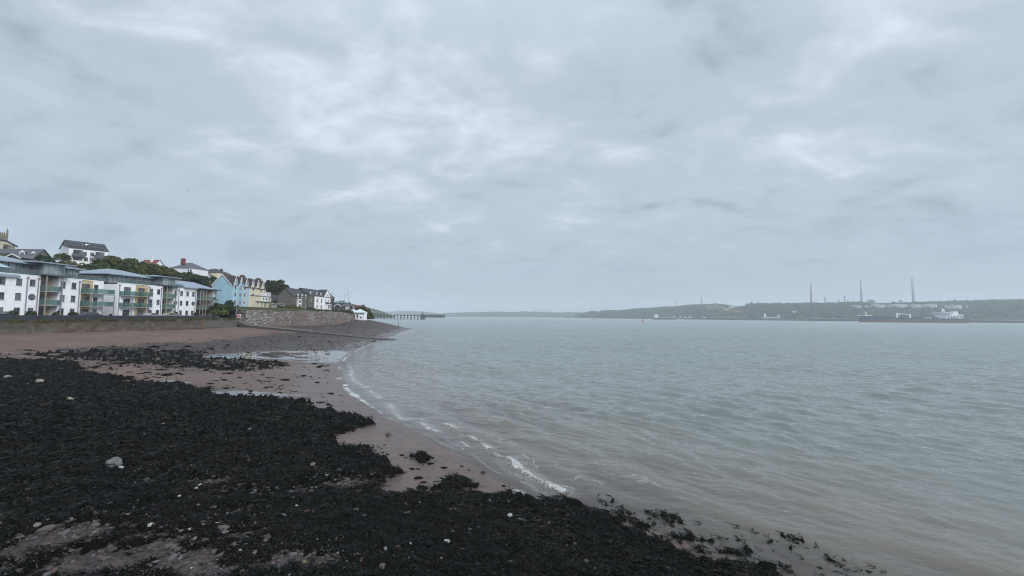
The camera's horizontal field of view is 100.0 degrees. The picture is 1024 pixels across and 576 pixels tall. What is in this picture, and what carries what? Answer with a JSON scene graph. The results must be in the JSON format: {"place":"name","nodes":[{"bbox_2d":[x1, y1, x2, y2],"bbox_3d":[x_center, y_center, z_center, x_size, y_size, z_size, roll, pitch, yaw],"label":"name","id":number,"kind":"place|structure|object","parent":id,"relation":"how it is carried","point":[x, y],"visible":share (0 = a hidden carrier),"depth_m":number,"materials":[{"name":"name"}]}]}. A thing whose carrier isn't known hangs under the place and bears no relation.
{"place":"outdoors","nodes":[
{"label":"outdoors","id":0,"kind":"place"},
{"bbox_2d":[59,240,108,264],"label":"hilltop flats","id":1,"kind":"structure","parent":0,"point":[78,252],"depth_m":170.22,"materials":[{"name":"paint"}]},
{"bbox_2d":[73,249,82,253],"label":"window","id":2,"kind":"structure","parent":1,"relation":"in","point":[74,251],"depth_m":168.70,"materials":[{"name":"grey glass"}]},
{"bbox_2d":[211,274,250,306],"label":"gabled house","id":3,"kind":"structure","parent":0,"point":[234,289],"depth_m":176.72,"materials":[{"name":"blue paint"}]},
{"bbox_2d":[271,295,277,302],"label":"house","id":4,"kind":"structure","parent":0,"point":[274,298],"depth_m":209.33,"materials":[{"name":"stone"}]},
{"bbox_2d":[366,307,393,317],"bbox_3d":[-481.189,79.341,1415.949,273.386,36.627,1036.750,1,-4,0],"label":"hill","id":5,"kind":"structure","parent":0,"point":[376,312],"depth_m":1286.14,"materials":[{"name":"green plant"}]},
{"bbox_2d":[385,310,438,315],"bbox_3d":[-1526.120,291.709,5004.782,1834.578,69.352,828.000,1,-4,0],"label":"hill","id":6,"kind":"structure","parent":0,"point":[408,313],"depth_m":4842.83,"materials":[{"name":"grey"}]},
{"bbox_2d":[0,253,974,575],"bbox_3d":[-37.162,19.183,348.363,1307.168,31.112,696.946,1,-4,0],"label":"beach","id":7,"kind":"structure","parent":0,"point":[406,439],"depth_m":26.63,"materials":[{"name":"brown sand"}]},
{"bbox_2d":[0,228,17,248],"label":"church","id":8,"kind":"structure","parent":7,"relation":"on","point":[5,243],"depth_m":182.37,"materials":[{"name":"stone"}]},
{"bbox_2d":[5,254,34,260],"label":"gabled house","id":9,"kind":"structure","parent":7,"relation":"on","point":[23,257],"depth_m":129.68,"materials":[{"name":"grey stone"}]},
{"bbox_2d":[0,249,52,258],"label":"slate house","id":10,"kind":"structure","parent":7,"relation":"on","point":[34,252],"depth_m":138.07,"materials":[{"name":"white paint"}]},
{"bbox_2d":[34,255,55,262],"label":"tree","id":11,"kind":"object","parent":7,"relation":"on","point":[38,257],"visible":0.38,"depth_m":130.62,"materials":[{"name":"green plant"}]},
{"bbox_2d":[53,253,69,260],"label":"tree","id":12,"kind":"object","parent":7,"relation":"on","point":[58,256],"visible":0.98,"depth_m":144.09,"materials":[{"name":"green plant"}]},
{"bbox_2d":[59,261,91,269],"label":"tree","id":13,"kind":"object","parent":7,"relation":"on","point":[78,266],"visible":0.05,"depth_m":128.31,"materials":[{"name":"green plant"}]},
{"bbox_2d":[81,263,100,269],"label":"tree","id":14,"kind":"object","parent":7,"relation":"on","point":[92,266],"visible":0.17,"depth_m":132.38,"materials":[{"name":"green plant"}]},
{"bbox_2d":[91,259,101,263],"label":"tree","id":15,"kind":"object","parent":7,"relation":"on","point":[95,261],"visible":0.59,"depth_m":154.88,"materials":[{"name":"green plant"}]},
{"bbox_2d":[0,319,203,332],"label":"sea wall","id":16,"kind":"structure","parent":7,"relation":"on","point":[55,326],"depth_m":82.45,"materials":[{"name":"stone"}]},
{"bbox_2d":[0,315,219,319],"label":"promenade wall","id":17,"kind":"structure","parent":16,"relation":"on","point":[55,317],"depth_m":81.78,"materials":[{"name":"grey concrete"}]},
{"bbox_2d":[0,317,238,321],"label":"grass","id":18,"kind":"structure","parent":16,"relation":"on","point":[78,320],"depth_m":84.01,"materials":[{"name":"green plant"}]},
{"bbox_2d":[97,262,108,267],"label":"tree","id":19,"kind":"object","parent":7,"relation":"on","point":[102,264],"visible":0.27,"depth_m":149.05,"materials":[{"name":"green plant"}]},
{"bbox_2d":[106,457,121,467],"bbox_3d":[-15.541,6.885,16.784,0.413,0.515,0.533,0,-4,1],"label":"rock","id":20,"kind":"object","parent":7,"relation":"on","point":[117,461],"visible":0.67,"depth_m":16.73,"materials":[{"name":"grey stone"}]},
{"bbox_2d":[103,256,131,266],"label":"tree","id":21,"kind":"object","parent":7,"relation":"on","point":[112,261],"visible":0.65,"depth_m":153.20,"materials":[{"name":"green plant"}]},
{"bbox_2d":[103,263,141,274],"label":"tree","id":22,"kind":"object","parent":7,"relation":"on","point":[121,267],"visible":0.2,"depth_m":143.59,"materials":[{"name":"green plant"}]},
{"bbox_2d":[125,258,138,264],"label":"tree","id":23,"kind":"object","parent":7,"relation":"on","point":[132,261],"visible":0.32,"depth_m":158.51,"materials":[{"name":"green plant"}]},
{"bbox_2d":[128,265,147,274],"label":"tree","id":24,"kind":"object","parent":7,"relation":"on","point":[143,270],"visible":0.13,"depth_m":148.51,"materials":[{"name":"green plant"}]},
{"bbox_2d":[136,264,151,273],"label":"tree","id":25,"kind":"object","parent":7,"relation":"on","point":[143,266],"visible":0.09,"depth_m":155.02,"materials":[{"name":"green plant"}]},
{"bbox_2d":[137,263,157,274],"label":"tree","id":26,"kind":"object","parent":7,"relation":"on","point":[152,269],"visible":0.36,"depth_m":158.15,"materials":[{"name":"green plant"}]},
{"bbox_2d":[143,257,163,265],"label":"hill house","id":27,"kind":"structure","parent":7,"relation":"on","point":[152,261],"depth_m":217.36,"materials":[{"name":"red tile"}]},
{"bbox_2d":[155,267,181,280],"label":"tree","id":28,"kind":"object","parent":7,"relation":"on","point":[161,271],"visible":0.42,"depth_m":163.05,"materials":[{"name":"green plant"}]},
{"bbox_2d":[170,258,208,275],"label":"hill house","id":29,"kind":"structure","parent":7,"relation":"on","point":[184,266],"depth_m":208.59,"materials":[{"name":"white paint"}]},
{"bbox_2d":[181,275,198,282],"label":"tree","id":30,"kind":"object","parent":7,"relation":"on","point":[186,278],"visible":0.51,"depth_m":174.85,"materials":[{"name":"green plant"}]},
{"bbox_2d":[190,274,208,285],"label":"tree","id":31,"kind":"object","parent":7,"relation":"on","point":[202,281],"visible":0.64,"depth_m":177.49,"materials":[{"name":"green plant"}]},
{"bbox_2d":[84,344,340,404],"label":"seaweed scraps","id":32,"kind":"object","parent":7,"relation":"on","point":[165,374],"visible":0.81,"depth_m":45.55,"materials":[{"name":"black plant"}]},
{"bbox_2d":[206,302,222,310],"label":"shrub","id":33,"kind":"object","parent":7,"relation":"on","point":[215,306],"visible":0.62,"depth_m":137.15,"materials":[{"name":"green plant"}]},
{"bbox_2d":[209,309,222,313],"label":"shrub","id":34,"kind":"object","parent":7,"relation":"on","point":[216,311],"visible":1,"depth_m":130.04,"materials":[{"name":"green plant"}]},
{"bbox_2d":[209,269,230,277],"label":"hill house","id":35,"kind":"structure","parent":7,"relation":"on","point":[216,273],"depth_m":238.03,"materials":[{"name":"paint"}]},
{"bbox_2d":[217,525,229,529],"bbox_3d":[-8.402,6.987,12.517,0.309,0.112,0.237,2,-4,-28],"label":"rock","id":36,"kind":"object","parent":7,"relation":"on","point":[220,527],"visible":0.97,"depth_m":12.49,"materials":[{"name":"stone"}]},
{"bbox_2d":[204,319,245,327],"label":"sea wall","id":37,"kind":"structure","parent":7,"relation":"on","point":[210,323],"depth_m":118.28,"materials":[{"name":"stone"}]},
{"bbox_2d":[218,303,235,311],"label":"shrub","id":38,"kind":"object","parent":7,"relation":"on","point":[226,306],"visible":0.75,"depth_m":138.80,"materials":[{"name":"green plant"}]},
{"bbox_2d":[60,324,406,358],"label":"cobbles","id":39,"kind":"object","parent":7,"relation":"on","point":[194,348],"visible":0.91,"depth_m":87.16,"materials":[{"name":"stone"}]},
{"bbox_2d":[0,445,487,575],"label":"flat stones","id":40,"kind":"object","parent":7,"relation":"on","point":[45,530],"visible":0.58,"depth_m":11.28,"materials":[{"name":"grey stone"}]},
{"bbox_2d":[248,278,271,307],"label":"gabled house","id":41,"kind":"structure","parent":7,"relation":"on","point":[259,296],"depth_m":195.55,"materials":[{"name":"yellow paint"}]},
{"bbox_2d":[264,283,274,293],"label":"tree","id":42,"kind":"object","parent":7,"relation":"on","point":[271,288],"visible":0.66,"depth_m":227.75,"materials":[{"name":"green plant"}]},
{"bbox_2d":[266,280,279,289],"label":"tree","id":43,"kind":"object","parent":7,"relation":"on","point":[275,284],"visible":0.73,"depth_m":231.00,"materials":[{"name":"green plant"}]},
{"bbox_2d":[270,303,284,307],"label":"shed","id":44,"kind":"structure","parent":7,"relation":"on","point":[274,305],"depth_m":202.34,"materials":[{"name":"paint"}]},
{"bbox_2d":[274,279,285,290],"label":"tree","id":45,"kind":"object","parent":7,"relation":"on","point":[280,283],"visible":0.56,"depth_m":235.83,"materials":[{"name":"green plant"}]},
{"bbox_2d":[277,287,306,308],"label":"terraced house","id":46,"kind":"structure","parent":7,"relation":"on","point":[291,296],"depth_m":204.98,"materials":[{"name":"paint"}]},
{"bbox_2d":[234,309,351,325],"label":"rubble wall","id":47,"kind":"structure","parent":7,"relation":"on","point":[260,317],"depth_m":150.21,"materials":[{"name":"stone"}]},
{"bbox_2d":[237,321,393,339],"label":"slipway","id":48,"kind":"structure","parent":7,"relation":"on","point":[244,324],"depth_m":124.84,"materials":[{"name":"concrete"}]},
{"bbox_2d":[299,288,334,309],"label":"terraced house","id":49,"kind":"structure","parent":7,"relation":"on","point":[321,299],"depth_m":231.57,"materials":[{"name":"white paint"}]},
{"bbox_2d":[0,367,669,575],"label":"shingle","id":50,"kind":"object","parent":7,"relation":"on","point":[101,531],"visible":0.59,"depth_m":12.01,"materials":[{"name":"stone"}]},
{"bbox_2d":[334,303,345,309],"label":"cottage","id":51,"kind":"structure","parent":7,"relation":"on","point":[337,306],"depth_m":245.81,"materials":[{"name":"white paint"}]},
{"bbox_2d":[334,301,348,308],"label":"pavilion","id":52,"kind":"structure","parent":7,"relation":"on","point":[341,302],"depth_m":261.89,"materials":[{"name":"grey glass"}]},
{"bbox_2d":[344,302,354,309],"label":"bungalow","id":53,"kind":"object","parent":7,"relation":"on","point":[350,305],"visible":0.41,"depth_m":257.77,"materials":[{"name":"white paint"}]},
{"bbox_2d":[353,309,367,320],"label":"boathouse","id":54,"kind":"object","parent":7,"relation":"on","point":[361,314],"visible":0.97,"depth_m":215.75,"materials":[{"name":"white paint"}]},
{"bbox_2d":[356,304,369,316],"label":"shrub","id":55,"kind":"object","parent":7,"relation":"on","point":[362,307],"visible":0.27,"depth_m":232.70,"materials":[{"name":"green plant"}]},
{"bbox_2d":[363,308,372,317],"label":"shrub","id":56,"kind":"object","parent":7,"relation":"on","point":[369,313],"visible":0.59,"depth_m":230.64,"materials":[{"name":"green plant"}]},
{"bbox_2d":[0,382,885,575],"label":"seaweed strands","id":57,"kind":"object","parent":7,"relation":"on","point":[373,570],"visible":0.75,"depth_m":14.07},
{"bbox_2d":[0,347,893,575],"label":"seaweed","id":58,"kind":"object","parent":7,"relation":"on","point":[7,361],"depth_m":15.08,"materials":[{"name":"black plant"}]},
{"bbox_2d":[416,454,431,458],"bbox_3d":[-4.249,8.166,20.868,0.789,0.143,0.498,1,-4,-6],"label":"seaweed clump","id":59,"kind":"object","parent":58,"relation":"on","point":[426,456],"visible":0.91,"depth_m":20.75,"materials":[{"name":"black plant"}]},
{"bbox_2d":[567,499,583,506],"bbox_3d":[2.319,7.902,15.898,0.680,0.197,0.429,-1,-4,23],"label":"seaweed clump","id":60,"kind":"object","parent":58,"relation":"on","point":[577,502],"visible":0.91,"depth_m":15.80,"materials":[{"name":"black plant"}]},
{"bbox_2d":[757,560,776,570],"bbox_3d":[7.128,7.762,12.047,0.679,0.214,0.430,2,-4,-22],"label":"seaweed clump","id":61,"kind":"object","parent":7,"relation":"on","point":[765,564],"visible":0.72,"depth_m":12.01,"materials":[{"name":"black plant"}]},
{"bbox_2d":[438,311,583,317],"bbox_3d":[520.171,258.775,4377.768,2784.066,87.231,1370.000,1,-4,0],"label":"hill","id":62,"kind":"structure","parent":0,"point":[524,314],"depth_m":4064.62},
{"bbox_2d":[0,0,1023,313],"label":"sky","id":63,"kind":"structure","parent":0,"point":[433,156],"materials":[{"name":"grey"}]},
{"bbox_2d":[337,316,1023,575],"bbox_3d":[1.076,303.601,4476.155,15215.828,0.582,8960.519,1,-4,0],"label":"water","id":64,"kind":"structure","parent":0,"point":[905,441],"depth_m":32.69,"materials":[{"name":"grey liquid"}]},
{"bbox_2d":[373,314,424,318],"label":"jetty","id":65,"kind":"object","parent":64,"relation":"in","point":[397,315],"visible":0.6,"depth_m":791.78,"materials":[{"name":"grey metal"}]},
{"bbox_2d":[425,314,444,317],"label":"pier","id":66,"kind":"structure","parent":64,"relation":"in","point":[434,316],"depth_m":1497.34,"materials":[{"name":"grey concrete"}]},
{"bbox_2d":[653,311,675,319],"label":"coaster","id":67,"kind":"object","parent":64,"relation":"on","point":[656,317],"visible":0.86,"depth_m":1639.98,"materials":[{"name":"white paint"}]},
{"bbox_2d":[683,317,741,319],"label":"jetty","id":68,"kind":"object","parent":64,"relation":"in","point":[713,318],"visible":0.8,"depth_m":1902.88,"materials":[{"name":"concrete"}]},
{"bbox_2d":[740,318,808,320],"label":"jetty","id":69,"kind":"object","parent":64,"relation":"in","point":[769,318],"visible":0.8,"depth_m":1667.69,"materials":[{"name":"concrete"}]},
{"bbox_2d":[809,318,858,320],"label":"jetty","id":70,"kind":"object","parent":64,"relation":"in","point":[820,319],"visible":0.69,"depth_m":1589.92,"materials":[{"name":"concrete"}]},
{"bbox_2d":[857,308,970,322],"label":"tanker","id":71,"kind":"object","parent":64,"relation":"on","point":[948,317],"visible":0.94,"depth_m":1120.13,"materials":[{"name":"white paint"}]},
{"bbox_2d":[971,320,1023,322],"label":"jetty","id":72,"kind":"object","parent":64,"relation":"in","point":[1008,321],"visible":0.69,"depth_m":1424.28,"materials":[{"name":"concrete"}]},
{"bbox_2d":[575,302,1023,319],"bbox_3d":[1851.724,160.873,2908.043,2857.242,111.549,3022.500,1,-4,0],"label":"hill","id":73,"kind":"structure","parent":0,"point":[745,315],"depth_m":1979.36,"materials":[{"name":"green plant"}]},
{"bbox_2d":[579,299,1023,318],"bbox_3d":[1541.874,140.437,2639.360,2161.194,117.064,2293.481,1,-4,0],"label":"woodland","id":74,"kind":"object","parent":73,"relation":"on","point":[981,309],"visible":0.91,"depth_m":1875.13,"materials":[{"name":"green plant"}]},
{"bbox_2d":[810,283,812,301],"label":"chimney stack","id":75,"kind":"object","parent":73,"relation":"on","point":[811,292],"visible":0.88,"depth_m":2502.06,"materials":[{"name":"concrete"}]},
{"bbox_2d":[676,318,999,322],"bbox_3d":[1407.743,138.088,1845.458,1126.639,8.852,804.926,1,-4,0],"label":"shore rock","id":76,"kind":"object","parent":73,"relation":"on","point":[778,319],"visible":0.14,"depth_m":1727.79,"materials":[{"name":"grey stone"}]},
{"bbox_2d":[860,280,862,301],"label":"chimney stack","id":77,"kind":"object","parent":73,"relation":"on","point":[861,298],"visible":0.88,"depth_m":2503.38,"materials":[{"name":"concrete"}]},
{"bbox_2d":[866,299,877,303],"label":"process building","id":78,"kind":"structure","parent":73,"relation":"on","point":[870,301],"depth_m":2503.73,"materials":[{"name":"metal"}]},
{"bbox_2d":[870,304,885,307],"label":"storage tank","id":79,"kind":"object","parent":73,"relation":"on","point":[879,306],"visible":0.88,"depth_m":1850.48,"materials":[{"name":"metal"}]},
{"bbox_2d":[886,304,907,307],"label":"storage tank","id":80,"kind":"object","parent":73,"relation":"on","point":[898,305],"visible":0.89,"depth_m":1827.58,"materials":[{"name":"metal"}]},
{"bbox_2d":[911,279,914,301],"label":"chimney stack","id":81,"kind":"object","parent":73,"relation":"on","point":[912,289],"visible":0.83,"depth_m":2502.33,"materials":[{"name":"concrete"}]},
{"bbox_2d":[909,304,920,307],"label":"storage tank","id":82,"kind":"object","parent":73,"relation":"on","point":[915,305],"visible":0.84,"depth_m":1798.52,"materials":[{"name":"metal"}]},
{"bbox_2d":[921,304,936,307],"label":"storage tank","id":83,"kind":"object","parent":73,"relation":"on","point":[929,305],"visible":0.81,"depth_m":1782.48,"materials":[{"name":"metal"}]},
{"bbox_2d":[944,305,961,308],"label":"storage tank","id":84,"kind":"object","parent":73,"relation":"on","point":[953,306],"visible":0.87,"depth_m":1734.64,"materials":[{"name":"metal"}]},
{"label":"promenade","id":85,"kind":"structure","parent":0,"visible":0},
{"bbox_2d":[0,311,15,314],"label":"parked car","id":86,"kind":"object","parent":85,"relation":"on","point":[5,313],"visible":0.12,"depth_m":76.97,"materials":[{"name":"paint"}]},
{"bbox_2d":[25,311,36,314],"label":"shrub","id":87,"kind":"object","parent":85,"relation":"on","point":[31,313],"visible":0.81,"depth_m":83.57,"materials":[{"name":"green plant"}]},
{"bbox_2d":[0,256,114,314],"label":"apartment block","id":88,"kind":"structure","parent":85,"relation":"on","point":[43,288],"depth_m":90.24,"materials":[{"name":"white paint"}]},
{"bbox_2d":[0,277,5,284],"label":"window","id":89,"kind":"structure","parent":88,"relation":"in","point":[2,279],"depth_m":81.90,"materials":[{"name":"glass"}]},
{"bbox_2d":[14,293,21,300],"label":"window","id":90,"kind":"structure","parent":88,"relation":"in","point":[17,295],"depth_m":84.42,"materials":[{"name":"grey glass"}]},
{"bbox_2d":[15,278,21,285],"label":"window","id":91,"kind":"structure","parent":88,"relation":"in","point":[18,281],"depth_m":84.56,"materials":[{"name":"grey glass"}]},
{"bbox_2d":[28,294,35,299],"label":"window","id":92,"kind":"structure","parent":88,"relation":"in","point":[31,297],"depth_m":86.76,"materials":[{"name":"grey glass"}]},
{"bbox_2d":[29,279,35,286],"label":"window","id":93,"kind":"structure","parent":88,"relation":"in","point":[32,282],"depth_m":86.99,"materials":[{"name":"grey glass"}]},
{"bbox_2d":[39,295,43,304],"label":"window","id":94,"kind":"structure","parent":88,"relation":"in","point":[41,297],"depth_m":90.08,"materials":[{"name":"grey glass"}]},
{"bbox_2d":[40,281,45,290],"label":"window","id":95,"kind":"structure","parent":88,"relation":"in","point":[42,285],"depth_m":90.26,"materials":[{"name":"grey glass"}]},
{"bbox_2d":[81,296,88,305],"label":"window","id":96,"kind":"structure","parent":88,"relation":"in","point":[83,299],"depth_m":97.66,"materials":[{"name":"grey glass"}]},
{"bbox_2d":[81,284,89,292],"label":"window","id":97,"kind":"structure","parent":88,"relation":"in","point":[84,286],"depth_m":97.85,"materials":[{"name":"grey glass"}]},
{"bbox_2d":[93,297,97,305],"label":"window","id":98,"kind":"structure","parent":88,"relation":"in","point":[94,298],"depth_m":100.11,"materials":[{"name":"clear glass"}]},
{"bbox_2d":[94,285,97,293],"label":"window","id":99,"kind":"structure","parent":88,"relation":"in","point":[95,286],"depth_m":100.44,"materials":[{"name":"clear glass"}]},
{"bbox_2d":[79,312,100,314],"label":"parked car","id":100,"kind":"object","parent":85,"relation":"on","point":[90,313],"visible":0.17,"depth_m":92.81,"materials":[{"name":"paint"}]},
{"bbox_2d":[79,269,221,315],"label":"apartment block","id":101,"kind":"structure","parent":85,"relation":"on","point":[137,294],"depth_m":115.78,"materials":[{"name":"white paint"}]},
{"bbox_2d":[122,310,128,314],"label":"window","id":102,"kind":"structure","parent":101,"relation":"in","point":[125,312],"depth_m":108.05,"materials":[{"name":"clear glass"}]},
{"bbox_2d":[123,298,129,306],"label":"window","id":103,"kind":"structure","parent":101,"relation":"in","point":[127,304],"depth_m":108.31,"materials":[{"name":"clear glass"}]},
{"bbox_2d":[124,287,130,294],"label":"window","id":104,"kind":"structure","parent":101,"relation":"in","point":[127,290],"depth_m":108.55,"materials":[{"name":"clear glass"}]},
{"bbox_2d":[137,310,142,315],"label":"window","id":105,"kind":"structure","parent":101,"relation":"in","point":[139,312],"depth_m":112.11,"materials":[{"name":"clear glass"}]},
{"bbox_2d":[137,299,143,306],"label":"window","id":106,"kind":"structure","parent":101,"relation":"in","point":[141,301],"depth_m":112.38,"materials":[{"name":"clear glass"}]},
{"bbox_2d":[138,288,144,295],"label":"window","id":107,"kind":"structure","parent":101,"relation":"in","point":[140,290],"depth_m":112.48,"materials":[{"name":"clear glass"}]},
{"bbox_2d":[196,302,201,308],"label":"window","id":108,"kind":"structure","parent":101,"relation":"in","point":[197,303],"depth_m":135.23,"materials":[{"name":"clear glass"}]},
{"bbox_2d":[141,313,160,315],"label":"parked car","id":109,"kind":"object","parent":85,"relation":"on","point":[151,314],"visible":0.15,"depth_m":107.30,"materials":[{"name":"paint"}]},
{"bbox_2d":[161,313,178,315],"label":"parked car","id":110,"kind":"object","parent":85,"relation":"on","point":[169,314],"visible":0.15,"depth_m":113.45,"materials":[{"name":"paint"}]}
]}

